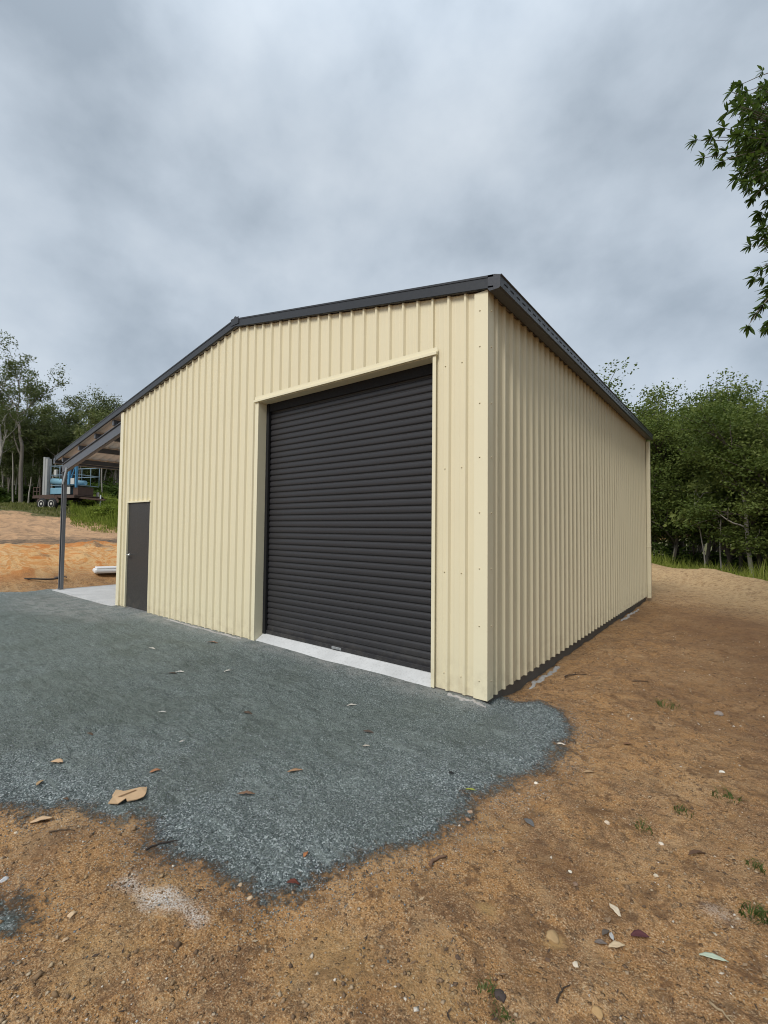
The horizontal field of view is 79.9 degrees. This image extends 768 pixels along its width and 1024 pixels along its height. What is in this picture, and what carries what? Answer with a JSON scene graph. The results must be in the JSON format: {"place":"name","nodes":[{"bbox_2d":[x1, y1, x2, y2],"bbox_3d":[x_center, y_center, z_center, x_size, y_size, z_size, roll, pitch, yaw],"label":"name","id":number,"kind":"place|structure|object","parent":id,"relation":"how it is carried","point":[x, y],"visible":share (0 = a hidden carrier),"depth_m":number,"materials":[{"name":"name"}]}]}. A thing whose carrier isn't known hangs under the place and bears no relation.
{"place":"outdoors","nodes":[
{"label":"outdoors","id":0,"kind":"place"},
{"bbox_2d":[0,504,767,1023],"bbox_3d":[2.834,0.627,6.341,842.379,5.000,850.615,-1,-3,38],"label":"ground","id":1,"kind":"structure","parent":0,"point":[58,646],"depth_m":2.60,"materials":[{"name":"soil"}]},
{"bbox_2d":[0,876,8,882],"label":"stone","id":2,"kind":"object","parent":1,"relation":"on","point":[5,878],"visible":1,"depth_m":2.16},
{"bbox_2d":[0,409,30,485],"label":"gum tree","id":3,"kind":"object","parent":1,"relation":"on","point":[8,459],"visible":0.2,"depth_m":39.16,"materials":[{"name":"green plant"}]},
{"bbox_2d":[0,398,33,501],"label":"gum sapling","id":4,"kind":"object","parent":1,"relation":"on","point":[11,434],"visible":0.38,"depth_m":37.64,"materials":[{"name":"green plant"}]},
{"bbox_2d":[1,485,33,502],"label":"shrub","id":5,"kind":"object","parent":1,"relation":"on","point":[24,489],"visible":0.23,"depth_m":40.13,"materials":[{"name":"green plant"}]},
{"bbox_2d":[0,483,35,503],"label":"shrub","id":6,"kind":"object","parent":1,"relation":"on","point":[10,495],"visible":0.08,"depth_m":39.58,"materials":[{"name":"green plant"}]},
{"bbox_2d":[0,458,37,486],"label":"gum tree","id":7,"kind":"object","parent":1,"relation":"on","point":[4,474],"visible":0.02,"depth_m":43.80,"materials":[{"name":"green plant"}]},
{"bbox_2d":[1,412,38,501],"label":"gum sapling","id":8,"kind":"object","parent":1,"relation":"on","point":[18,468],"visible":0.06,"depth_m":39.74,"materials":[{"name":"green plant"}]},
{"bbox_2d":[3,441,40,492],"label":"gum sapling","id":9,"kind":"object","parent":1,"relation":"on","point":[17,461],"visible":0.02,"depth_m":40.34,"materials":[{"name":"green plant"}]},
{"bbox_2d":[0,350,46,463],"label":"gum tree","id":10,"kind":"object","parent":1,"relation":"on","point":[9,375],"visible":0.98,"depth_m":34.85,"materials":[{"name":"green plant"}]},
{"bbox_2d":[6,428,46,502],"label":"gum sapling","id":11,"kind":"object","parent":1,"relation":"on","point":[26,433],"visible":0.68,"depth_m":37.44,"materials":[{"name":"green plant"}]},
{"bbox_2d":[0,478,54,502],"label":"shrub","id":12,"kind":"object","parent":1,"relation":"on","point":[5,499],"visible":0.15,"depth_m":40.04,"materials":[{"name":"green plant"}]},
{"bbox_2d":[16,423,42,500],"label":"gum sapling","id":13,"kind":"object","parent":1,"relation":"on","point":[31,457],"visible":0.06,"depth_m":39.79,"materials":[{"name":"green plant"}]},
{"bbox_2d":[15,457,51,485],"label":"gum tree","id":14,"kind":"object","parent":1,"relation":"on","point":[27,481],"visible":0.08,"depth_m":46.88,"materials":[{"name":"green plant"}]},
{"bbox_2d":[0,329,69,501],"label":"gum tree","id":15,"kind":"object","parent":1,"relation":"on","point":[21,460],"visible":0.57,"depth_m":37.40,"materials":[{"name":"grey plant"}]},
{"bbox_2d":[12,404,60,494],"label":"gum tree","id":16,"kind":"object","parent":1,"relation":"on","point":[29,423],"visible":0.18,"depth_m":38.56,"materials":[{"name":"green plant"}]},
{"bbox_2d":[29,816,51,823],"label":"fallen leaf","id":17,"kind":"object","parent":1,"relation":"on","point":[41,818],"visible":1,"depth_m":2.58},
{"bbox_2d":[0,500,85,517],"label":"short grass","id":18,"kind":"structure","parent":1,"relation":"on","point":[22,506],"depth_m":25.51,"materials":[{"name":"plant"}]},
{"bbox_2d":[33,405,55,425],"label":"gum sapling","id":19,"kind":"object","parent":1,"relation":"on","point":[42,411],"visible":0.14,"depth_m":41.91,"materials":[{"name":"green plant"}]},
{"bbox_2d":[24,576,66,579],"bbox_3d":[-9.211,1.793,12.441,1.070,0.066,0.514,1,-2,-13],"label":"hose","id":20,"kind":"object","parent":1,"relation":"on","point":[54,578],"visible":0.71,"depth_m":12.23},
{"bbox_2d":[16,423,84,479],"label":"gum tree","id":21,"kind":"object","parent":1,"relation":"on","point":[30,470],"visible":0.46,"depth_m":37.65,"materials":[{"name":"green plant"}]},
{"bbox_2d":[26,413,84,487],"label":"gum sapling","id":22,"kind":"object","parent":1,"relation":"on","point":[41,438],"visible":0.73,"depth_m":37.61,"materials":[{"name":"green plant"}]},
{"bbox_2d":[31,392,91,426],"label":"gum tree","id":23,"kind":"object","parent":1,"relation":"on","point":[62,419],"visible":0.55,"depth_m":42.58,"materials":[{"name":"green plant"}]},
{"bbox_2d":[49,826,74,831],"bbox_3d":[-1.737,1.718,2.487,0.131,0.010,0.041,1,-2,-8],"label":"stick","id":24,"kind":"object","parent":1,"relation":"on","point":[61,829],"visible":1,"depth_m":2.48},
{"bbox_2d":[45,410,86,474],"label":"gum sapling","id":25,"kind":"object","parent":1,"relation":"on","point":[73,416],"visible":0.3,"depth_m":41.18,"materials":[{"name":"green plant"}]},
{"bbox_2d":[32,487,105,508],"bbox_3d":[-18.424,-0.765,27.434,4.490,1.348,2.344,0,-2,17],"label":"trailer","id":26,"kind":"object","parent":1,"relation":"on","point":[53,500],"visible":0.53,"depth_m":26.68,"materials":[{"name":"brown metal"}]},
{"bbox_2d":[42,457,99,495],"bbox_3d":[-18.706,-2.087,27.491,2.540,2.269,1.602,0,-2,17],"label":"lift machine","id":27,"kind":"object","parent":26,"relation":"on","point":[75,486],"visible":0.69,"depth_m":27.06,"materials":[{"name":"blue paint"}]},
{"bbox_2d":[51,426,90,446],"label":"gum sapling","id":28,"kind":"object","parent":1,"relation":"on","point":[68,443],"visible":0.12,"depth_m":38.35,"materials":[{"name":"green plant"}]},
{"bbox_2d":[67,911,76,917],"bbox_3d":[-1.335,1.721,1.962,0.025,0.018,0.034,-1,-3,34],"label":"stone","id":29,"kind":"object","parent":1,"relation":"on","point":[71,914],"visible":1,"depth_m":1.96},
{"bbox_2d":[43,423,108,482],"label":"gum tree","id":30,"kind":"object","parent":1,"relation":"on","point":[93,471],"visible":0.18,"depth_m":38.87,"materials":[{"name":"green plant"}]},
{"bbox_2d":[78,420,102,494],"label":"gum sapling","id":31,"kind":"object","parent":1,"relation":"on","point":[101,474],"visible":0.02,"depth_m":37.24,"materials":[{"name":"green plant"}]},
{"bbox_2d":[70,402,113,479],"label":"gum sapling","id":32,"kind":"object","parent":1,"relation":"on","point":[95,417],"visible":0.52,"depth_m":36.70,"materials":[{"name":"green plant"}]},
{"bbox_2d":[69,490,117,532],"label":"long grass","id":33,"kind":"structure","parent":1,"relation":"on","point":[110,521],"depth_m":23.48,"materials":[{"name":"plant"}]},
{"bbox_2d":[71,383,121,483],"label":"gum tree","id":34,"kind":"object","parent":1,"relation":"on","point":[106,403],"visible":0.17,"depth_m":43.66,"materials":[{"name":"green plant"}]},
{"bbox_2d":[76,495,117,506],"bbox_3d":[-17.817,-0.544,28.993,3.952,1.158,3.150,-1,-3,38],"label":"shrub","id":35,"kind":"object","parent":1,"relation":"on","point":[92,502],"visible":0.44,"depth_m":28.20,"materials":[{"name":"green plant"}]},
{"bbox_2d":[80,477,118,498],"bbox_3d":[-23.488,-1.258,38.887,6.444,3.524,5.461,1,-2,-1],"label":"shrub","id":36,"kind":"object","parent":1,"relation":"on","point":[104,486],"visible":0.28,"depth_m":38.01,"materials":[{"name":"green plant"}]},
{"bbox_2d":[86,504,117,515],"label":"shrub","id":37,"kind":"object","parent":1,"relation":"on","point":[102,510],"visible":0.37,"depth_m":24.18,"materials":[{"name":"green plant"}]},
{"bbox_2d":[86,401,123,483],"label":"gum tree","id":38,"kind":"object","parent":1,"relation":"on","point":[111,472],"visible":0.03,"depth_m":41.27,"materials":[{"name":"green plant"}]},
{"bbox_2d":[94,485,118,498],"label":"shrub","id":39,"kind":"object","parent":1,"relation":"on","point":[115,492],"visible":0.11,"depth_m":37.98,"materials":[{"name":"green plant"}]},
{"bbox_2d":[108,787,146,803],"bbox_3d":[-1.561,1.727,2.802,0.195,0.024,0.143,1,-2,-16],"label":"cardboard scrap","id":40,"kind":"object","parent":1,"relation":"on","point":[119,796],"visible":1,"depth_m":2.79,"materials":[{"name":"cardboard"}]},
{"bbox_2d":[146,837,177,850],"bbox_3d":[-1.160,1.732,2.405,0.160,0.014,0.051,2,-2,-28],"label":"stick","id":41,"kind":"object","parent":1,"relation":"on","point":[154,845],"visible":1,"depth_m":2.40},
{"bbox_2d":[167,619,241,638],"bbox_3d":[-2.894,1.823,7.205,2.211,0.041,0.068,-1,-3,38],"label":"cement spill","id":42,"kind":"object","parent":1,"relation":"on","point":[205,629],"visible":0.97,"depth_m":7.08,"materials":[{"name":"concrete"}]},
{"bbox_2d":[237,790,254,793],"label":"fallen leaf","id":43,"kind":"object","parent":1,"relation":"on","point":[246,791],"visible":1,"depth_m":2.84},
{"bbox_2d":[287,878,299,884],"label":"fallen leaf","id":44,"kind":"object","parent":1,"relation":"on","point":[293,880],"visible":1,"depth_m":2.14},
{"bbox_2d":[0,642,612,1022],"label":"gravel chips","id":45,"kind":"object","parent":1,"relation":"on","point":[267,890],"visible":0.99,"depth_m":2.92,"materials":[{"name":"gravel"}]},
{"bbox_2d":[53,584,645,702],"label":"concrete slab","id":46,"kind":"structure","parent":1,"relation":"on","point":[104,594],"depth_m":5.70,"materials":[{"name":"concrete"}]},
{"bbox_2d":[53,273,652,700],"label":"steel shed","id":47,"kind":"structure","parent":1,"relation":"on","point":[447,485],"depth_m":5.85,"materials":[{"name":"beige metal"}]},
{"bbox_2d":[126,502,149,610],"bbox_3d":[-4.712,0.829,8.759,0.892,2.024,0.115,-1,-3,38],"label":"personnel door","id":48,"kind":"structure","parent":47,"relation":"in","point":[139,513],"depth_m":8.76,"materials":[{"name":"grey paint"}]},
{"bbox_2d":[262,363,432,671],"bbox_3d":[-0.548,-0.067,5.727,2.980,3.544,0.076,-1,-3,38],"label":"roller door","id":49,"kind":"structure","parent":47,"relation":"in","point":[348,519],"depth_m":5.59,"materials":[{"name":"grey metal"}]},
{"bbox_2d":[0,608,767,1023],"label":"earth clods","id":50,"kind":"object","parent":1,"relation":"on","point":[56,994],"visible":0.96,"depth_m":1.92,"materials":[{"name":"soil"}]},
{"bbox_2d":[0,628,767,1023],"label":"earth pebbles","id":51,"kind":"object","parent":1,"relation":"on","point":[344,994],"visible":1,"depth_m":1.99,"materials":[{"name":"stone"}]},
{"bbox_2d":[0,591,767,1021],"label":"leaf litter","id":52,"kind":"object","parent":1,"relation":"on","point":[406,903],"visible":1,"depth_m":1.79,"materials":[{"name":"brown plant"}]},
{"bbox_2d":[428,855,446,866],"bbox_3d":[0.266,1.747,2.307,0.116,0.020,0.032,2,-3,-36],"label":"stick","id":53,"kind":"object","parent":1,"relation":"on","point":[430,863],"visible":1,"depth_m":2.30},
{"bbox_2d":[447,693,485,707],"bbox_3d":[0.770,1.774,4.307,0.406,0.062,0.097,-1,-2,32],"label":"cement spill","id":54,"kind":"object","parent":1,"relation":"on","point":[465,699],"visible":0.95,"depth_m":4.29,"materials":[{"name":"concrete"}]},
{"bbox_2d":[474,974,501,1003],"bbox_3d":[0.377,1.729,1.660,0.089,0.041,0.113,1,-2,-10],"label":"grass tuft","id":55,"kind":"object","parent":1,"relation":"on","point":[489,990],"visible":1,"depth_m":1.68,"materials":[{"name":"green plant"}]},
{"bbox_2d":[494,989,505,1002],"bbox_3d":[0.419,1.739,1.652,0.043,0.024,0.040,-1,-2,30],"label":"stone","id":56,"kind":"object","parent":1,"relation":"on","point":[502,997],"visible":1,"depth_m":1.64,"materials":[{"name":"stone"}]},
{"bbox_2d":[489,1001,513,1023],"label":"grass tuft","id":57,"kind":"object","parent":1,"relation":"on","point":[506,1016],"visible":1,"depth_m":1.58,"materials":[{"name":"green plant"}]},
{"bbox_2d":[524,818,533,826],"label":"fallen leaf","id":58,"kind":"object","parent":1,"relation":"on","point":[529,821],"visible":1,"depth_m":2.63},
{"bbox_2d":[529,666,559,688],"bbox_3d":[1.896,1.924,5.376,0.119,0.065,1.057,-1,-3,38],"label":"cement spill","id":59,"kind":"object","parent":1,"relation":"on","point":[542,677],"visible":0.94,"depth_m":5.31,"materials":[{"name":"concrete"}]},
{"bbox_2d":[546,930,558,944],"bbox_3d":[0.697,1.762,1.900,0.053,0.032,0.058,0,-2,13],"label":"stone","id":60,"kind":"object","parent":1,"relation":"on","point":[552,936],"visible":1,"depth_m":1.89,"materials":[{"name":"stone"}]},
{"bbox_2d":[556,984,569,1002],"bbox_3d":[0.635,1.729,1.655,0.096,0.010,0.031,2,-3,-42],"label":"stick","id":61,"kind":"object","parent":1,"relation":"on","point":[560,992],"visible":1,"depth_m":1.65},
{"bbox_2d":[591,1005,602,1019],"bbox_3d":[0.738,1.734,1.587,0.037,0.022,0.040,0,-2,6],"label":"stone","id":62,"kind":"object","parent":1,"relation":"on","point":[597,1012],"visible":1,"depth_m":1.58,"materials":[{"name":"stone"}]},
{"bbox_2d":[594,939,606,943],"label":"fallen leaf","id":63,"kind":"object","parent":1,"relation":"on","point":[599,941],"visible":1,"depth_m":1.87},
{"bbox_2d":[609,903,620,916],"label":"fallen leaf","id":64,"kind":"object","parent":1,"relation":"on","point":[615,909],"visible":1,"depth_m":2.02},
{"bbox_2d":[608,940,624,947],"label":"fallen leaf","id":65,"kind":"object","parent":1,"relation":"on","point":[615,944],"visible":1,"depth_m":1.86,"materials":[{"name":"plant"}]},
{"bbox_2d":[621,609,638,620],"bbox_3d":[5.024,2.103,9.368,0.121,0.082,1.902,-1,-3,38],"label":"cement spill","id":66,"kind":"object","parent":1,"relation":"on","point":[628,615],"visible":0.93,"depth_m":9.26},
{"bbox_2d":[596,357,668,410],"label":"tree","id":67,"kind":"object","parent":1,"relation":"on","point":[609,384],"depth_m":26.93,"materials":[{"name":"green plant"}]},
{"bbox_2d":[630,929,648,937],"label":"fallen leaf","id":68,"kind":"object","parent":1,"relation":"on","point":[638,932],"visible":1,"depth_m":1.91,"materials":[{"name":"plant"}]},
{"bbox_2d":[632,815,652,835],"bbox_3d":[1.460,1.778,2.608,0.130,0.051,0.147,-1,-3,38],"label":"grass tuft","id":69,"kind":"object","parent":1,"relation":"on","point":[642,826],"visible":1,"depth_m":2.60,"materials":[{"name":"green plant"}]},
{"bbox_2d":[651,547,669,561],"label":"shrub","id":70,"kind":"object","parent":1,"relation":"on","point":[661,559],"visible":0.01,"depth_m":21.61,"materials":[{"name":"green plant"}]},
{"bbox_2d":[640,409,689,556],"bbox_3d":[14.083,-0.591,23.966,8.394,9.514,7.040,2,-3,-42],"label":"tree","id":71,"kind":"object","parent":1,"relation":"on","point":[653,430],"visible":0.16,"depth_m":21.63,"materials":[{"name":"green plant"}]},
{"bbox_2d":[653,699,682,709],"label":"grass tuft","id":72,"kind":"object","parent":1,"relation":"on","point":[673,705],"visible":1,"depth_m":4.42,"materials":[{"name":"green plant"}]},
{"bbox_2d":[633,390,704,430],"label":"tree","id":73,"kind":"object","parent":1,"relation":"on","point":[643,409],"depth_m":24.77,"materials":[{"name":"green plant"}]},
{"bbox_2d":[651,541,701,567],"bbox_3d":[13.873,2.634,22.283,3.145,2.505,3.028,1,-2,-15],"label":"shrub","id":74,"kind":"object","parent":1,"relation":"on","point":[666,549],"visible":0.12,"depth_m":21.80,"materials":[{"name":"green plant"}]},
{"bbox_2d":[671,804,693,817],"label":"grass tuft","id":75,"kind":"object","parent":1,"relation":"on","point":[680,809],"visible":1,"depth_m":2.74,"materials":[{"name":"green plant"}]},
{"bbox_2d":[633,407,736,559],"bbox_3d":[14.184,-0.514,22.374,7.927,9.064,7.859,2,-3,-36],"label":"tree","id":76,"kind":"object","parent":1,"relation":"on","point":[655,501],"visible":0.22,"depth_m":21.11,"materials":[{"name":"green plant"}]},
{"bbox_2d":[655,498,715,558],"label":"sapling","id":77,"kind":"object","parent":1,"relation":"on","point":[682,533],"visible":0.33,"depth_m":21.13,"materials":[{"name":"green plant"}]},
{"bbox_2d":[635,389,742,545],"bbox_3d":[15.084,-1.113,26.127,7.363,10.795,8.779,0,-2,8],"label":"tree","id":78,"kind":"object","parent":1,"relation":"on","point":[733,396],"visible":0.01,"depth_m":23.74,"materials":[{"name":"green plant"}]},
{"bbox_2d":[618,378,761,554],"bbox_3d":[17.059,-1.655,26.776,7.813,12.079,9.783,2,-3,-37],"label":"tree","id":79,"kind":"object","parent":1,"relation":"on","point":[655,395],"visible":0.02,"depth_m":27.03,"materials":[{"name":"green plant"}]},
{"bbox_2d":[627,401,765,563],"bbox_3d":[15.803,-0.685,21.906,8.414,9.496,6.537,-1,-3,42],"label":"tree","id":80,"kind":"object","parent":1,"relation":"on","point":[715,548],"visible":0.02,"depth_m":21.96,"materials":[{"name":"green plant"}]},
{"bbox_2d":[688,849,705,854],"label":"fallen leaf","id":81,"kind":"object","parent":1,"relation":"on","point":[694,851],"visible":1,"depth_m":2.36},
{"bbox_2d":[662,475,733,564],"bbox_3d":[12.921,0.795,18.858,2.451,4.628,2.523,-1,-3,38],"label":"sapling","id":82,"kind":"object","parent":1,"relation":"on","point":[691,487],"visible":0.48,"depth_m":18.69,"materials":[{"name":"green plant"}]},
{"bbox_2d":[677,551,718,564],"bbox_3d":[15.085,2.900,21.927,2.597,2.148,2.697,-1,-3,40],"label":"shrub","id":83,"kind":"object","parent":1,"relation":"on","point":[699,559],"visible":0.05,"depth_m":21.62,"materials":[{"name":"green plant"}]},
{"bbox_2d":[644,385,767,573],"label":"tree","id":84,"kind":"object","parent":1,"relation":"on","point":[689,466],"visible":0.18,"depth_m":20.40,"materials":[{"name":"green plant"}]},
{"bbox_2d":[651,551,767,580],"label":"long grass","id":85,"kind":"structure","parent":1,"relation":"on","point":[760,573],"depth_m":17.54,"materials":[{"name":"plant"}]},
{"bbox_2d":[653,399,767,534],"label":"tree","id":86,"kind":"object","parent":1,"relation":"on","point":[706,462],"visible":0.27,"depth_m":17.84,"materials":[{"name":"green plant"}]},
{"bbox_2d":[654,397,767,569],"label":"tree","id":87,"kind":"object","parent":1,"relation":"on","point":[688,475],"visible":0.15,"depth_m":20.59,"materials":[{"name":"green plant"}]},
{"bbox_2d":[699,952,728,962],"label":"fallen leaf","id":88,"kind":"object","parent":1,"relation":"on","point":[711,955],"visible":1,"depth_m":1.79,"materials":[{"name":"plant"}]},
{"bbox_2d":[689,475,739,569],"bbox_3d":[13.531,0.863,18.589,2.425,5.061,1.771,0,-2,5],"label":"sapling","id":89,"kind":"object","parent":1,"relation":"on","point":[715,514],"visible":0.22,"depth_m":18.26,"materials":[{"name":"green plant"}]},
{"bbox_2d":[662,394,767,576],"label":"tree","id":90,"kind":"object","parent":1,"relation":"on","point":[702,420],"visible":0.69,"depth_m":17.07,"materials":[{"name":"green plant"}]},
{"bbox_2d":[714,711,723,715],"bbox_3d":[3.092,1.866,4.242,0.094,0.050,0.075,2,-3,-40],"label":"stone","id":91,"kind":"object","parent":1,"relation":"on","point":[719,713],"visible":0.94,"depth_m":4.22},
{"bbox_2d":[672,551,766,570],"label":"shrub","id":92,"kind":"object","parent":1,"relation":"on","point":[714,558],"visible":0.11,"depth_m":20.66,"materials":[{"name":"green plant"}]},
{"bbox_2d":[680,372,759,419],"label":"tree","id":93,"kind":"object","parent":1,"relation":"on","point":[727,394],"visible":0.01,"depth_m":27.66,"materials":[{"name":"green plant"}]},
{"bbox_2d":[672,393,767,554],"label":"tree","id":94,"kind":"object","parent":1,"relation":"on","point":[733,403],"visible":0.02,"depth_m":27.73,"materials":[{"name":"green plant"}]},
{"bbox_2d":[709,1001,733,1023],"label":"stick","id":95,"kind":"object","parent":1,"relation":"on","point":[718,1009],"visible":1,"depth_m":1.58,"materials":[{"name":"wood"}]},
{"bbox_2d":[688,368,761,556],"bbox_3d":[19.927,-1.550,28.062,7.764,12.003,9.721,-1,-3,35],"label":"tree","id":96,"kind":"object","parent":1,"relation":"on","point":[710,396],"visible":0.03,"depth_m":24.91,"materials":[{"name":"green plant"}]},
{"bbox_2d":[685,65,767,337],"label":"tree","id":97,"kind":"object","parent":1,"relation":"on","point":[752,151],"visible":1,"depth_m":5.94,"materials":[{"name":"green plant"}]},
{"bbox_2d":[711,780,745,802],"bbox_3d":[2.166,1.771,2.869,0.147,0.068,0.239,2,-2,-30],"label":"grass tuft","id":98,"kind":"object","parent":1,"relation":"on","point":[729,794],"visible":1,"depth_m":2.89,"materials":[{"name":"green plant"}]},
{"bbox_2d":[696,390,767,556],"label":"tree","id":99,"kind":"object","parent":1,"relation":"on","point":[759,496],"visible":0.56,"depth_m":16.71,"materials":[{"name":"green plant"}]},
{"bbox_2d":[704,393,767,553],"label":"tree","id":100,"kind":"object","parent":1,"relation":"on","point":[723,410],"depth_m":27.30,"materials":[{"name":"green plant"}]},
{"bbox_2d":[713,550,767,575],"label":"grass","id":101,"kind":"structure","parent":1,"relation":"on","point":[724,559],"depth_m":19.41,"materials":[{"name":"green plant"}]},
{"bbox_2d":[718,471,766,577],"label":"dead tree","id":102,"kind":"object","parent":1,"relation":"on","point":[749,561],"visible":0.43,"depth_m":16.94,"materials":[{"name":"brown plant"}]},
{"bbox_2d":[726,386,766,419],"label":"tree","id":103,"kind":"object","parent":1,"relation":"on","point":[746,393],"visible":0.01,"depth_m":29.11,"materials":[{"name":"green plant"}]},
{"bbox_2d":[737,896,767,924],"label":"grass tuft","id":104,"kind":"object","parent":1,"relation":"on","point":[757,911],"visible":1,"depth_m":1.99,"materials":[{"name":"green plant"}]},
{"bbox_2d":[741,856,765,874],"bbox_3d":[1.827,1.752,2.274,0.116,0.047,0.131,-1,-3,38],"label":"grass tuft","id":105,"kind":"object","parent":1,"relation":"on","point":[760,867],"visible":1,"depth_m":2.28,"materials":[{"name":"green plant"}]},
{"bbox_2d":[0,0,767,483],"label":"sky","id":106,"kind":"structure","parent":0,"point":[172,171],"materials":[{"name":"grey"}]},
{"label":"timber offcuts","id":107,"kind":"object","parent":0,"visible":0},
{"bbox_2d":[92,566,115,573],"bbox_3d":[-7.738,1.743,14.026,1.950,0.170,0.480,4,-2,-40],"label":"wrapped bundle","id":108,"kind":"object","parent":107,"relation":"on","point":[104,569],"visible":0.41,"depth_m":13.44,"materials":[{"name":"white plastic"}]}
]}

